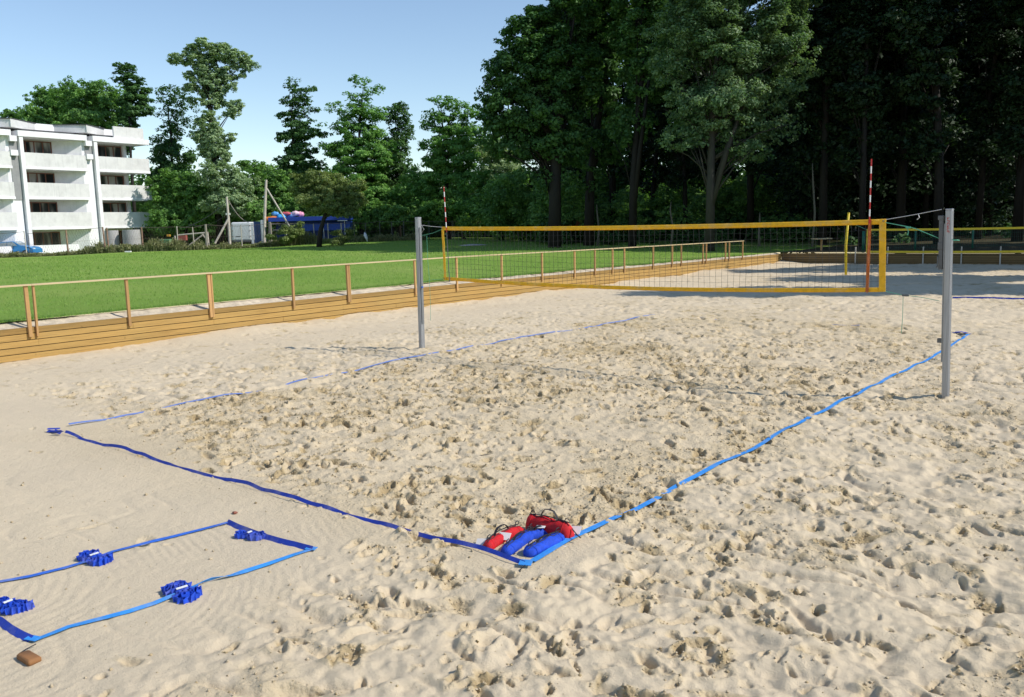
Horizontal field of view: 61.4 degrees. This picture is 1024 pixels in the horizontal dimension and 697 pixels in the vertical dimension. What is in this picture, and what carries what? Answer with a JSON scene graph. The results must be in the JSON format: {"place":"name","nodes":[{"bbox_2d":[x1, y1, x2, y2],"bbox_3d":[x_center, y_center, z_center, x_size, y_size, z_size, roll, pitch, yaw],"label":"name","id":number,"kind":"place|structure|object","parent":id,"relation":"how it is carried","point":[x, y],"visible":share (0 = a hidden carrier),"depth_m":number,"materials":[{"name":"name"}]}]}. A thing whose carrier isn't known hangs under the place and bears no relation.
{"place":"outdoors","nodes":[
{"label":"outdoors","id":0,"kind":"place"},
{"bbox_2d":[0,253,778,329],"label":"path","id":1,"kind":"structure","parent":0,"point":[51,321],"depth_m":22.61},
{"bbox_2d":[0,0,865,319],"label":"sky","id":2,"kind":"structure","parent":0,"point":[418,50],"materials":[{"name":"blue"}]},
{"bbox_2d":[0,225,973,322],"bbox_3d":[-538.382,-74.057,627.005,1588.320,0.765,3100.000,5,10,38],"label":"meadow","id":3,"kind":"structure","parent":0,"point":[80,294],"depth_m":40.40,"materials":[{"name":"green plant"}]},
{"bbox_2d":[0,108,20,119],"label":"tree","id":4,"kind":"object","parent":3,"relation":"on","point":[6,112],"visible":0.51,"depth_m":117.27,"materials":[{"name":"green plant"}]},
{"bbox_2d":[0,241,42,252],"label":"parked car","id":5,"kind":"object","parent":3,"relation":"on","point":[19,248],"visible":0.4,"depth_m":79.39,"materials":[{"name":"blue paint"}]},
{"bbox_2d":[14,75,76,123],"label":"broad tree","id":6,"kind":"object","parent":3,"relation":"on","point":[43,112],"visible":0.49,"depth_m":110.38,"materials":[{"name":"green plant"}]},
{"bbox_2d":[0,117,152,252],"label":"apartment building","id":7,"kind":"structure","parent":3,"relation":"on","point":[58,178],"depth_m":84.97,"materials":[{"name":"white paint"}]},
{"bbox_2d":[23,140,51,153],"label":"window","id":8,"kind":"structure","parent":7,"relation":"in","point":[29,146],"depth_m":83.62,"materials":[{"name":"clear glass"}]},
{"bbox_2d":[26,172,54,182],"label":"window","id":9,"kind":"structure","parent":7,"relation":"in","point":[31,177],"depth_m":84.04,"materials":[{"name":"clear glass"}]},
{"bbox_2d":[29,202,57,211],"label":"window","id":10,"kind":"structure","parent":7,"relation":"in","point":[34,206],"depth_m":84.43,"materials":[{"name":"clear glass"}]},
{"bbox_2d":[32,232,60,244],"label":"window","id":11,"kind":"structure","parent":7,"relation":"in","point":[38,237],"depth_m":84.87,"materials":[{"name":"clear glass"}]},
{"bbox_2d":[97,145,121,156],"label":"window","id":12,"kind":"structure","parent":7,"relation":"in","point":[105,151],"depth_m":89.64,"materials":[{"name":"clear glass"}]},
{"bbox_2d":[100,175,123,184],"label":"window","id":13,"kind":"structure","parent":7,"relation":"in","point":[105,179],"depth_m":90.02,"materials":[{"name":"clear glass"}]},
{"bbox_2d":[103,203,126,211],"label":"window","id":14,"kind":"structure","parent":7,"relation":"in","point":[107,207],"depth_m":90.45,"materials":[{"name":"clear glass"}]},
{"bbox_2d":[43,78,125,129],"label":"broad tree","id":15,"kind":"object","parent":3,"relation":"on","point":[98,101],"visible":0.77,"depth_m":106.70,"materials":[{"name":"green plant"}]},
{"bbox_2d":[104,230,119,246],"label":"concrete ring","id":16,"kind":"object","parent":3,"relation":"on","point":[114,234],"visible":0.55,"depth_m":81.52,"materials":[{"name":"grey concrete"}]},
{"bbox_2d":[122,230,140,245],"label":"concrete ring","id":17,"kind":"object","parent":3,"relation":"on","point":[135,234],"visible":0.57,"depth_m":81.32,"materials":[{"name":"grey concrete"}]},
{"bbox_2d":[108,62,156,229],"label":"broad tree","id":18,"kind":"object","parent":3,"relation":"on","point":[129,113],"visible":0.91,"depth_m":103.43,"materials":[{"name":"green plant"}]},
{"bbox_2d":[139,84,210,238],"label":"tall tree","id":19,"kind":"object","parent":3,"relation":"on","point":[170,147],"visible":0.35,"depth_m":95.52,"materials":[{"name":"green plant"}]},
{"bbox_2d":[140,167,230,244],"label":"leafy bush","id":20,"kind":"object","parent":3,"relation":"on","point":[186,197],"visible":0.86,"depth_m":89.03,"materials":[{"name":"green plant"}]},
{"bbox_2d":[174,232,208,244],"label":"gate frame","id":21,"kind":"object","parent":3,"relation":"on","point":[203,233],"visible":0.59,"depth_m":80.95,"materials":[{"name":"paint"}]},
{"bbox_2d":[165,37,261,244],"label":"willow tree","id":22,"kind":"object","parent":3,"relation":"on","point":[213,90],"visible":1,"depth_m":91.52,"materials":[{"name":"plant"}]},
{"bbox_2d":[0,230,426,257],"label":"weeds","id":23,"kind":"object","parent":3,"relation":"on","point":[177,245],"visible":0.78,"depth_m":79.15,"materials":[{"name":"green plant"}]},
{"bbox_2d":[190,109,237,244],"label":"willow tree","id":24,"kind":"object","parent":3,"relation":"on","point":[213,146],"visible":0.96,"depth_m":89.45,"materials":[{"name":"plant"}]},
{"bbox_2d":[187,197,247,243],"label":"utility pole","id":25,"kind":"object","parent":3,"relation":"on","point":[226,222],"visible":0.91,"depth_m":81.92,"materials":[{"name":"paint"}]},
{"bbox_2d":[192,159,268,243],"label":"tree","id":26,"kind":"object","parent":3,"relation":"on","point":[233,184],"visible":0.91,"depth_m":87.18,"materials":[{"name":"plant"}]},
{"bbox_2d":[227,222,254,243],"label":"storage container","id":27,"kind":"object","parent":3,"relation":"on","point":[246,234],"visible":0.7,"depth_m":83.99,"materials":[{"name":"grey metal"}]},
{"bbox_2d":[0,221,510,252],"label":"wire fence","id":28,"kind":"object","parent":3,"relation":"on","point":[205,236],"visible":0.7,"depth_m":79.65,"materials":[{"name":"grey metal"}]},
{"bbox_2d":[250,220,262,243],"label":"panel screen","id":29,"kind":"object","parent":3,"relation":"on","point":[259,234],"visible":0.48,"depth_m":82.86,"materials":[{"name":"white paint"}]},
{"bbox_2d":[235,159,278,177],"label":"broad tree","id":30,"kind":"object","parent":3,"relation":"on","point":[245,164],"visible":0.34,"depth_m":124.22,"materials":[{"name":"green plant"}]},
{"bbox_2d":[223,166,308,242],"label":"leafy bush","id":31,"kind":"object","parent":3,"relation":"on","point":[286,203],"visible":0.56,"depth_m":90.08,"materials":[{"name":"green plant"}]},
{"bbox_2d":[263,180,289,242],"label":"utility pole","id":32,"kind":"object","parent":3,"relation":"on","point":[264,212],"visible":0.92,"depth_m":81.92,"materials":[{"name":"paint"}]},
{"bbox_2d":[265,220,304,243],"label":"leafy bush","id":33,"kind":"object","parent":3,"relation":"on","point":[291,231],"visible":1,"depth_m":80.76,"materials":[{"name":"green plant"}]},
{"bbox_2d":[259,76,334,221],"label":"tall tree","id":34,"kind":"object","parent":3,"relation":"on","point":[299,137],"visible":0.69,"depth_m":93.34,"materials":[{"name":"green plant"}]},
{"bbox_2d":[268,216,353,239],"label":"blue stall","id":35,"kind":"object","parent":3,"relation":"on","point":[316,221],"visible":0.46,"depth_m":87.97,"materials":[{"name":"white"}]},
{"bbox_2d":[287,168,368,246],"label":"tree","id":36,"kind":"object","parent":3,"relation":"on","point":[326,189],"visible":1,"depth_m":73.37,"materials":[{"name":"green plant"}]},
{"bbox_2d":[315,227,355,244],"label":"leafy bush","id":37,"kind":"object","parent":3,"relation":"on","point":[339,239],"visible":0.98,"depth_m":75.72,"materials":[{"name":"green plant"}]},
{"bbox_2d":[315,74,422,235],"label":"tall tree","id":38,"kind":"object","parent":3,"relation":"on","point":[362,157],"visible":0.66,"depth_m":91.06,"materials":[{"name":"green plant"}]},
{"bbox_2d":[352,198,430,234],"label":"leafy bush","id":39,"kind":"object","parent":3,"relation":"on","point":[398,213],"visible":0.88,"depth_m":89.11,"materials":[{"name":"green plant"}]},
{"bbox_2d":[373,100,415,236],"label":"tall tree","id":40,"kind":"object","parent":3,"relation":"on","point":[399,167],"visible":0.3,"depth_m":97.44,"materials":[{"name":"green plant"}]},
{"bbox_2d":[401,166,426,222],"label":"broad tree","id":41,"kind":"object","parent":3,"relation":"on","point":[409,170],"visible":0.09,"depth_m":111.59,"materials":[{"name":"green plant"}]},
{"bbox_2d":[417,194,478,238],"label":"leafy bush","id":42,"kind":"object","parent":3,"relation":"on","point":[452,210],"visible":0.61,"depth_m":88.34,"materials":[{"name":"green plant"}]},
{"bbox_2d":[397,95,499,238],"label":"tall tree","id":43,"kind":"object","parent":3,"relation":"on","point":[449,154],"visible":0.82,"depth_m":91.03,"materials":[{"name":"green plant"}]},
{"bbox_2d":[455,163,531,239],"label":"leafy bush","id":44,"kind":"object","parent":3,"relation":"on","point":[480,176],"visible":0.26,"depth_m":83.41,"materials":[{"name":"green plant"}]},
{"bbox_2d":[465,137,522,197],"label":"silvery tree","id":45,"kind":"object","parent":3,"relation":"on","point":[500,166],"visible":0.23,"depth_m":95.18,"materials":[{"name":"green plant"}]},
{"bbox_2d":[470,0,604,247],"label":"forest tree","id":46,"kind":"object","parent":3,"relation":"on","point":[550,78],"visible":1,"depth_m":62.91,"materials":[{"name":"green plant"}]},
{"bbox_2d":[525,12,581,205],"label":"forest tree","id":47,"kind":"object","parent":3,"relation":"on","point":[568,169],"visible":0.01,"depth_m":80.51,"materials":[{"name":"green plant"}]},
{"bbox_2d":[128,9,1012,253],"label":"distant wood","id":48,"kind":"object","parent":3,"relation":"on","point":[696,182],"depth_m":115.69,"materials":[{"name":"green plant"}]},
{"bbox_2d":[566,78,595,208],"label":"forest tree","id":49,"kind":"object","parent":3,"relation":"on","point":[579,169],"visible":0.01,"depth_m":87.18,"materials":[{"name":"green plant"}]},
{"bbox_2d":[560,11,630,221],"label":"forest tree","id":50,"kind":"object","parent":3,"relation":"on","point":[613,169],"visible":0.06,"depth_m":77.88,"materials":[{"name":"green plant"}]},
{"bbox_2d":[596,204,599,245],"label":"thin trunk","id":51,"kind":"object","parent":3,"relation":"on","point":[597,242],"visible":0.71,"depth_m":65.99,"materials":[{"name":"grey plant"}]},
{"bbox_2d":[564,0,665,245],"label":"forest tree","id":52,"kind":"object","parent":3,"relation":"on","point":[605,100],"visible":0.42,"depth_m":67.11,"materials":[{"name":"green plant"}]},
{"bbox_2d":[453,168,795,240],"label":"young growth","id":53,"kind":"object","parent":3,"relation":"on","point":[734,199],"visible":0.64,"depth_m":78.69,"materials":[{"name":"green plant"}]},
{"bbox_2d":[614,34,653,187],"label":"forest tree","id":54,"kind":"object","parent":3,"relation":"on","point":[644,156],"visible":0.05,"depth_m":108.48,"materials":[{"name":"green plant"}]},
{"bbox_2d":[602,0,683,248],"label":"forest tree","id":55,"kind":"object","parent":3,"relation":"on","point":[628,41],"visible":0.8,"depth_m":60.32,"materials":[{"name":"green plant"}]},
{"bbox_2d":[638,104,679,209],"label":"forest tree","id":56,"kind":"object","parent":3,"relation":"on","point":[658,176],"visible":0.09,"depth_m":87.06,"materials":[{"name":"green plant"}]},
{"bbox_2d":[643,0,704,232],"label":"forest tree","id":57,"kind":"object","parent":3,"relation":"on","point":[683,166],"visible":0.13,"depth_m":75.35,"materials":[{"name":"green plant"}]},
{"bbox_2d":[681,2,720,198],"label":"forest tree","id":58,"kind":"object","parent":3,"relation":"on","point":[705,148],"visible":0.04,"depth_m":82.41,"materials":[{"name":"green plant"}]},
{"bbox_2d":[707,70,740,188],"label":"forest tree","id":59,"kind":"object","parent":3,"relation":"on","point":[732,173],"visible":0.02,"depth_m":109.39,"materials":[{"name":"green plant"}]},
{"bbox_2d":[641,0,825,250],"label":"forest tree","id":60,"kind":"object","parent":3,"relation":"on","point":[754,49],"visible":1,"depth_m":54.20,"materials":[{"name":"green plant"}]},
{"bbox_2d":[701,0,775,235],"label":"forest tree","id":61,"kind":"object","parent":3,"relation":"on","point":[751,168],"visible":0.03,"depth_m":72.30,"materials":[{"name":"green plant"}]},
{"bbox_2d":[518,209,1011,244],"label":"undergrowth","id":62,"kind":"object","parent":3,"relation":"on","point":[722,235],"visible":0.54,"depth_m":70.54,"materials":[{"name":"green plant"}]},
{"bbox_2d":[759,64,801,218],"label":"forest tree","id":63,"kind":"object","parent":3,"relation":"on","point":[771,119],"visible":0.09,"depth_m":81.14,"materials":[{"name":"green plant"}]},
{"bbox_2d":[768,2,841,236],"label":"forest tree","id":64,"kind":"object","parent":3,"relation":"on","point":[810,214],"visible":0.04,"depth_m":69.74,"materials":[{"name":"green plant"}]},
{"bbox_2d":[811,163,815,246],"bbox_3d":[20.316,-9.538,58.001,0.310,5.785,0.835,1,8,15],"label":"thin trunk","id":65,"kind":"object","parent":3,"relation":"on","point":[813,228],"visible":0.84,"depth_m":57.99,"materials":[{"name":"grey plant"}]},
{"bbox_2d":[779,0,857,245],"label":"forest tree","id":66,"kind":"object","parent":3,"relation":"on","point":[813,98],"visible":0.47,"depth_m":59.35,"materials":[{"name":"green plant"}]},
{"bbox_2d":[843,45,910,236],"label":"forest tree","id":67,"kind":"object","parent":3,"relation":"on","point":[889,64],"depth_m":65.36,"materials":[{"name":"green plant"}]},
{"bbox_2d":[952,10,969,163],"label":"forest tree","id":68,"kind":"object","parent":3,"relation":"on","point":[959,96],"depth_m":94.41,"materials":[{"name":"green plant"}]},
{"bbox_2d":[0,260,1023,696],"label":"sand","id":69,"kind":"structure","parent":0,"point":[80,490],"depth_m":8.13,"materials":[{"name":"beige sand"}]},
{"bbox_2d":[0,596,40,651],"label":"boundary tape","id":70,"kind":"object","parent":69,"relation":"on","point":[9,606],"visible":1,"depth_m":5.82,"materials":[{"name":"blue fabric"}]},
{"bbox_2d":[17,650,41,665],"bbox_3d":[-2.901,1.859,5.175,0.170,0.047,0.082,5,10,38],"label":"wooden block","id":71,"kind":"object","parent":69,"relation":"on","point":[28,658],"depth_m":5.15,"materials":[{"name":"brown wood"}]},
{"bbox_2d":[0,522,227,581],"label":"boundary tape","id":72,"kind":"object","parent":69,"relation":"on","point":[93,557],"visible":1,"depth_m":6.73,"materials":[{"name":"blue fabric"}]},
{"bbox_2d":[37,549,310,639],"bbox_3d":[-2.284,1.699,6.129,0.367,0.059,2.040,5,10,38],"label":"boundary tape","id":73,"kind":"object","parent":69,"relation":"on","point":[181,591],"visible":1,"depth_m":6.01,"materials":[{"name":"blue fabric"}]},
{"bbox_2d":[226,519,317,551],"bbox_3d":[-2.077,1.554,7.128,1.175,0.062,0.216,4,10,36],"label":"boundary tape","id":74,"kind":"object","parent":69,"relation":"on","point":[244,532],"visible":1,"depth_m":7.13,"materials":[{"name":"blue fabric"}]},
{"bbox_2d":[47,428,532,571],"bbox_3d":[-2.972,1.334,8.849,7.928,0.092,0.198,5,10,38],"label":"boundary tape","id":75,"kind":"object","parent":69,"relation":"on","point":[525,562],"visible":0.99,"depth_m":7.97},
{"bbox_2d":[68,314,654,424],"bbox_3d":[-1.164,0.055,17.688,0.423,0.093,15.628,5,10,39],"label":"boundary tape","id":76,"kind":"object","parent":69,"relation":"on","point":[328,374],"visible":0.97,"depth_m":15.08,"materials":[{"name":"blue plastic"}]},
{"bbox_2d":[0,254,780,362],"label":"plank retaining wall","id":77,"kind":"structure","parent":69,"relation":"on","point":[17,344],"depth_m":22.70,"materials":[{"name":"brown wood"}]},
{"bbox_2d":[0,241,742,336],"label":"wooden handrail","id":78,"kind":"object","parent":77,"relation":"attached to","point":[209,292],"visible":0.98,"depth_m":23.17,"materials":[{"name":"brown wood"}]},
{"bbox_2d":[415,217,424,347],"bbox_3d":[-1.895,-1.112,17.971,0.164,3.218,0.116,5,10,38],"label":"net post","id":79,"kind":"object","parent":69,"relation":"on","point":[419,264],"visible":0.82,"depth_m":17.90,"materials":[{"name":"metal"}]},
{"bbox_2d":[476,520,524,548],"bbox_3d":[-0.060,1.497,7.045,0.234,0.144,0.614,5,10,38],"label":"padded bag","id":80,"kind":"object","parent":69,"relation":"on","point":[494,540],"visible":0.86,"depth_m":6.93,"materials":[{"name":"red fabric"}]},
{"bbox_2d":[500,523,533,555],"bbox_3d":[0.086,1.516,6.945,0.127,0.127,0.608,3,9,28],"label":"padded bag","id":81,"kind":"object","parent":69,"relation":"on","point":[516,542],"visible":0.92,"depth_m":6.80,"materials":[{"name":"blue fabric"}]},
{"bbox_2d":[526,525,547,538],"bbox_3d":[0.265,1.496,7.093,0.335,0.125,0.103,-6,9,-28],"label":"padded bag","id":82,"kind":"object","parent":69,"relation":"on","point":[538,532],"visible":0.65,"depth_m":7.04,"materials":[{"name":"blue fabric"}]},
{"bbox_2d":[523,527,565,557],"bbox_3d":[0.317,1.522,6.825,0.218,0.130,0.552,5,10,38],"label":"padded bag","id":83,"kind":"object","parent":69,"relation":"on","point":[536,547],"visible":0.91,"depth_m":6.75,"materials":[{"name":"blue fabric"}]},
{"bbox_2d":[525,509,581,540],"bbox_3d":[0.365,1.437,7.097,0.578,0.225,0.199,5,10,38],"label":"padded bag","id":84,"kind":"object","parent":69,"relation":"on","point":[566,528],"visible":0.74,"depth_m":7.05,"materials":[{"name":"red fabric"}]},
{"bbox_2d":[530,331,970,561],"bbox_3d":[5.091,0.618,12.613,0.460,0.099,15.800,5,10,37],"label":"boundary tape","id":85,"kind":"object","parent":69,"relation":"on","point":[589,529],"visible":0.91,"depth_m":8.83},
{"bbox_2d":[845,213,849,274],"bbox_3d":[14.960,-4.612,38.387,0.275,2.852,0.120,5,10,38],"label":"net post","id":86,"kind":"object","parent":69,"relation":"on","point":[847,228],"visible":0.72,"depth_m":38.37,"materials":[{"name":"yellow metal"}]},
{"bbox_2d":[857,225,1023,252],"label":"net","id":87,"kind":"object","parent":86,"relation":"attached to","point":[974,229],"visible":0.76,"depth_m":35.14,"materials":[{"name":"fabric"}]},
{"bbox_2d":[781,246,1023,264],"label":"plank retaining wall","id":88,"kind":"structure","parent":69,"relation":"on","point":[961,258],"depth_m":46.28,"materials":[{"name":"paint"}]},
{"bbox_2d":[936,209,953,397],"bbox_3d":[5.910,-0.360,11.820,0.242,3.078,0.197,5,10,38],"label":"net post","id":89,"kind":"object","parent":69,"relation":"on","point":[945,255],"visible":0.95,"depth_m":11.74,"materials":[{"name":"metal"}]},
{"bbox_2d":[421,209,959,332],"bbox_3d":[2.091,-1.234,14.775,10.035,1.984,0.134,5,10,38],"label":"volleyball net","id":90,"kind":"object","parent":89,"relation":"attached to","point":[882,255],"visible":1,"depth_m":14.02,"materials":[{"name":"fabric"}]},
{"bbox_2d":[443,187,449,281],"bbox_3d":[-1.310,-2.286,17.275,0.083,1.891,0.020,5,10,38],"label":"net antenna","id":91,"kind":"object","parent":90,"relation":"attached to","point":[446,232],"visible":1,"depth_m":17.26,"materials":[{"name":"white paint"}]},
{"bbox_2d":[866,159,871,292],"bbox_3d":[5.086,-1.734,12.268,0.018,1.890,0.018,1,8,16],"label":"net antenna","id":92,"kind":"object","parent":90,"relation":"attached to","point":[869,221],"visible":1,"depth_m":12.24,"materials":[{"name":"white paint"}]},
{"bbox_2d":[952,297,1023,298],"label":"boundary tape","id":93,"kind":"object","parent":69,"relation":"on","point":[988,297],"visible":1,"depth_m":25.83,"materials":[{"name":"blue plastic"}]},
{"bbox_2d":[786,230,1023,251],"bbox_3d":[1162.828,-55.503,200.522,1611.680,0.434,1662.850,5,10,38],"label":"forest floor","id":94,"kind":"structure","parent":0,"point":[985,245],"depth_m":54.33,"materials":[{"name":"brown soil"}]},
{"bbox_2d":[811,0,900,245],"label":"forest tree","id":95,"kind":"object","parent":94,"relation":"on","point":[860,35],"visible":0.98,"depth_m":56.36,"materials":[{"name":"green plant"}]},
{"bbox_2d":[755,109,1019,238],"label":"thicket","id":96,"kind":"object","parent":94,"relation":"on","point":[961,186],"visible":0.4,"depth_m":67.12,"materials":[{"name":"green plant"}]},
{"bbox_2d":[867,20,941,240],"bbox_3d":[28.303,-20.303,62.581,7.124,25.314,7.286,5,10,38],"label":"forest tree","id":97,"kind":"object","parent":94,"relation":"on","point":[895,113],"visible":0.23,"depth_m":61.40,"materials":[{"name":"green plant"}]},
{"bbox_2d":[875,0,963,243],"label":"forest tree","id":98,"kind":"object","parent":94,"relation":"on","point":[912,23],"visible":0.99,"depth_m":54.60,"materials":[{"name":"green plant"}]},
{"bbox_2d":[895,0,968,237],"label":"forest tree","id":99,"kind":"object","parent":94,"relation":"on","point":[953,39],"visible":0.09,"depth_m":66.22,"materials":[{"name":"green plant"}]},
{"bbox_2d":[862,229,1023,252],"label":"green fence","id":100,"kind":"object","parent":94,"relation":"on","point":[874,244],"visible":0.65,"depth_m":50.00,"materials":[{"name":"metal"}]},
{"bbox_2d":[941,1,971,212],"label":"forest tree","id":101,"kind":"object","parent":94,"relation":"on","point":[960,85],"visible":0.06,"depth_m":68.70,"materials":[{"name":"green plant"}]},
{"bbox_2d":[951,0,992,225],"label":"forest tree","id":102,"kind":"object","parent":94,"relation":"on","point":[973,69],"visible":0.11,"depth_m":76.20,"materials":[{"name":"green plant"}]},
{"bbox_2d":[952,0,1023,238],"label":"forest tree","id":103,"kind":"object","parent":94,"relation":"on","point":[993,34],"visible":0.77,"depth_m":56.95,"materials":[{"name":"green plant"}]},
{"bbox_2d":[976,51,1016,231],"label":"forest tree","id":104,"kind":"object","parent":94,"relation":"on","point":[1006,181],"depth_m":73.40,"materials":[{"name":"green plant"}]},
{"bbox_2d":[974,7,1019,235],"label":"forest tree","id":105,"kind":"object","parent":94,"relation":"on","point":[987,210],"visible":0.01,"depth_m":67.19,"materials":[{"name":"green plant"}]},
{"bbox_2d":[991,0,1023,241],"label":"forest tree","id":106,"kind":"object","parent":94,"relation":"on","point":[1011,143],"visible":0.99,"depth_m":52.63,"materials":[{"name":"green plant"}]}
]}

